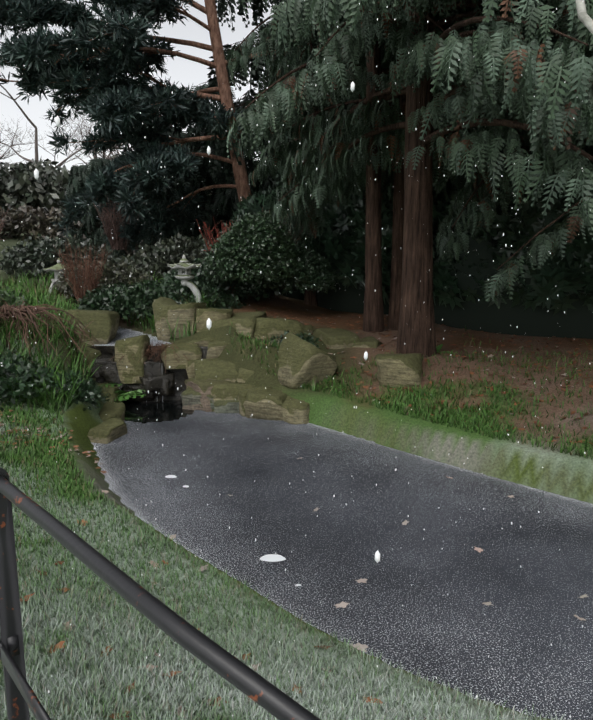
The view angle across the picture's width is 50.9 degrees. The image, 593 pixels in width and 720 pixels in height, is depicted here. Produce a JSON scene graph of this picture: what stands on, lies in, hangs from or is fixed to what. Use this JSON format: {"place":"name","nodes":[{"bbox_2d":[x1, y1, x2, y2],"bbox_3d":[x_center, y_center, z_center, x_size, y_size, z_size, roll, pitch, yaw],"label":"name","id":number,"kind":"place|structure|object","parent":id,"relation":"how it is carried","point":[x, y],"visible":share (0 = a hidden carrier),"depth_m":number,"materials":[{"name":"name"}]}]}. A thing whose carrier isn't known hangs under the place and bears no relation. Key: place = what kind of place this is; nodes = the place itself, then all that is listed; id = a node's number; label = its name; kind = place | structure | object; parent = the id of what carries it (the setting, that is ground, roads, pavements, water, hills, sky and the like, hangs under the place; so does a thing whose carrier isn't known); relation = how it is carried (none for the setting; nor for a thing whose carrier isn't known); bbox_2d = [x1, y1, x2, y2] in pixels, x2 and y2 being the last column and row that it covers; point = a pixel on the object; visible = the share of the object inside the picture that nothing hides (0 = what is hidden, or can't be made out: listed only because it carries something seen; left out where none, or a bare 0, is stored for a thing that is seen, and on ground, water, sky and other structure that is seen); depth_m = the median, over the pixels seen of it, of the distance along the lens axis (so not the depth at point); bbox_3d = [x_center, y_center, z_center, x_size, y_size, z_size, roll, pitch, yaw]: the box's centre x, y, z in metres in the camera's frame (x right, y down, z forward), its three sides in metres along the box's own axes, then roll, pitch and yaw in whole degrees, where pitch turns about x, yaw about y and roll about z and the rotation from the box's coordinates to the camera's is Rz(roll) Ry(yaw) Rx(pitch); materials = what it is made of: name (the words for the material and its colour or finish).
{"place":"outdoors","nodes":[
{"label":"outdoors","id":0,"kind":"place"},
{"bbox_2d":[0,0,274,171],"label":"sky","id":1,"kind":"structure","parent":0,"point":[185,71],"materials":[{"name":"white"}]},
{"bbox_2d":[0,232,592,719],"bbox_3d":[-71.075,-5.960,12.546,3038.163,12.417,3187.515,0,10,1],"label":"ground","id":2,"kind":"structure","parent":0,"point":[546,468],"depth_m":6.19,"materials":[{"name":"green plant"}]},
{"bbox_2d":[43,258,74,297],"bbox_3d":[-5.264,-1.831,13.892,0.706,0.888,0.683,0,10,1],"label":"stone lantern","id":3,"kind":"object","parent":2,"relation":"on","point":[56,273],"visible":0.46,"depth_m":13.76,"materials":[{"name":"stone"}]},
{"bbox_2d":[0,29,131,168],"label":"distant bare trees","id":4,"kind":"object","parent":2,"relation":"on","point":[36,140],"visible":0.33,"depth_m":48.42,"materials":[{"name":"grey plant"}]},
{"bbox_2d":[0,154,211,255],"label":"distant hedges","id":5,"kind":"object","parent":2,"relation":"on","point":[25,194],"visible":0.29,"depth_m":36.14,"materials":[{"name":"green plant"}]},
{"bbox_2d":[0,271,223,412],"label":"grass","id":6,"kind":"structure","parent":2,"relation":"on","point":[33,294],"depth_m":8.01,"materials":[{"name":"green plant"}]},
{"bbox_2d":[92,326,171,345],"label":"water","id":7,"kind":"structure","parent":2,"relation":"on","point":[122,333],"depth_m":9.65,"materials":[{"name":"grey liquid"}]},
{"bbox_2d":[87,346,207,402],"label":"dark rocks","id":8,"kind":"object","parent":2,"relation":"on","point":[160,381],"visible":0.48,"depth_m":8.56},
{"bbox_2d":[0,0,300,262],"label":"scots pine","id":9,"kind":"object","parent":2,"relation":"on","point":[118,92],"depth_m":17.33,"materials":[{"name":"green plant"}]},
{"bbox_2d":[0,198,308,372],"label":"twiggy shrubs","id":10,"kind":"object","parent":2,"relation":"on","point":[90,283],"visible":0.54,"depth_m":10.68,"materials":[{"name":"brown plant"}]},
{"bbox_2d":[120,400,194,423],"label":"pool water","id":11,"kind":"structure","parent":2,"relation":"on","point":[163,410],"depth_m":8.16,"materials":[{"name":"black liquid"}]},
{"bbox_2d":[0,467,320,719],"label":"iron railing","id":12,"kind":"object","parent":2,"relation":"on","point":[245,679],"visible":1,"depth_m":1.14,"materials":[{"name":"metal"}]},
{"bbox_2d":[0,209,336,411],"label":"evergreen shrubs","id":13,"kind":"object","parent":2,"relation":"on","point":[240,258],"visible":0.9,"depth_m":10.95,"materials":[{"name":"green plant"}]},
{"bbox_2d":[167,254,206,304],"bbox_3d":[-1.824,-1.280,10.434,0.622,0.993,0.545,0,10,1],"label":"stone lantern","id":14,"kind":"object","parent":2,"relation":"on","point":[186,276],"visible":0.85,"depth_m":10.34,"materials":[{"name":"stone"}]},
{"bbox_2d":[63,297,421,443],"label":"rockery stones","id":15,"kind":"object","parent":2,"relation":"on","point":[301,361],"visible":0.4,"depth_m":8.35,"materials":[{"name":"stone"}]},
{"bbox_2d":[0,377,554,719],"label":"fallen leaves","id":16,"kind":"object","parent":2,"relation":"on","point":[60,643],"visible":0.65,"depth_m":2.72,"materials":[{"name":"brown plant"}]},
{"bbox_2d":[98,344,456,402],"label":"ferns","id":17,"kind":"object","parent":2,"relation":"on","point":[129,394],"visible":0.27,"depth_m":8.38,"materials":[{"name":"green plant"}]},
{"bbox_2d":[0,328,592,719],"bbox_3d":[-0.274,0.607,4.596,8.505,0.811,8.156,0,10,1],"label":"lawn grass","id":18,"kind":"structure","parent":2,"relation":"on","point":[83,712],"depth_m":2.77,"materials":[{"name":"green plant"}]},
{"bbox_2d":[1,3,592,719],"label":"falling snow","id":19,"kind":"structure","parent":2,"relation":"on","point":[209,323],"depth_m":1.97,"materials":[{"name":"white snow"}]},
{"bbox_2d":[57,0,592,259],"bbox_3d":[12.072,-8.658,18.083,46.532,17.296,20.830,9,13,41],"label":"conifer","id":20,"kind":"object","parent":2,"relation":"on","point":[213,171],"depth_m":23.63,"materials":[{"name":"green plant"}]},
{"bbox_2d":[126,309,592,553],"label":"bank grass","id":21,"kind":"structure","parent":2,"relation":"on","point":[406,413],"depth_m":6.72,"materials":[{"name":"green plant"}]},
{"bbox_2d":[226,0,592,357],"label":"cypress","id":22,"kind":"object","parent":2,"relation":"on","point":[556,104],"depth_m":7.62,"materials":[{"name":"green plant"}]},
{"bbox_2d":[247,306,592,443],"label":"bank litter","id":23,"kind":"object","parent":2,"relation":"on","point":[491,355],"visible":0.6,"depth_m":8.19,"materials":[{"name":"brown plant"}]},
{"bbox_2d":[260,196,592,338],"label":"rhododendron","id":24,"kind":"object","parent":2,"relation":"on","point":[538,321],"visible":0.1,"depth_m":10.01,"materials":[{"name":"green plant"}]},
{"bbox_2d":[214,159,592,314],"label":"rhododendron leaves","id":25,"kind":"object","parent":24,"relation":"on","point":[342,249],"visible":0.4,"depth_m":9.96,"materials":[{"name":"green plant"}]},
{"bbox_2d":[575,0,592,33],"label":"pale stem","id":26,"kind":"object","parent":2,"relation":"on","point":[585,19],"visible":1,"depth_m":3.24,"materials":[{"name":"white wood"}]},
{"bbox_2d":[91,410,592,719],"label":"pond ice","id":27,"kind":"structure","parent":0,"point":[526,620],"depth_m":4.48,"materials":[{"name":"grey ice"}]},
{"bbox_2d":[165,475,300,585],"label":"snow patches","id":28,"kind":"object","parent":27,"relation":"on","point":[272,557],"visible":1,"depth_m":4.25,"materials":[{"name":"white snow"}]},
{"bbox_2d":[170,458,588,651],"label":"fallen leaves","id":29,"kind":"object","parent":27,"relation":"on","point":[342,604],"visible":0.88,"depth_m":3.71,"materials":[{"name":"beige plant"}]}
]}

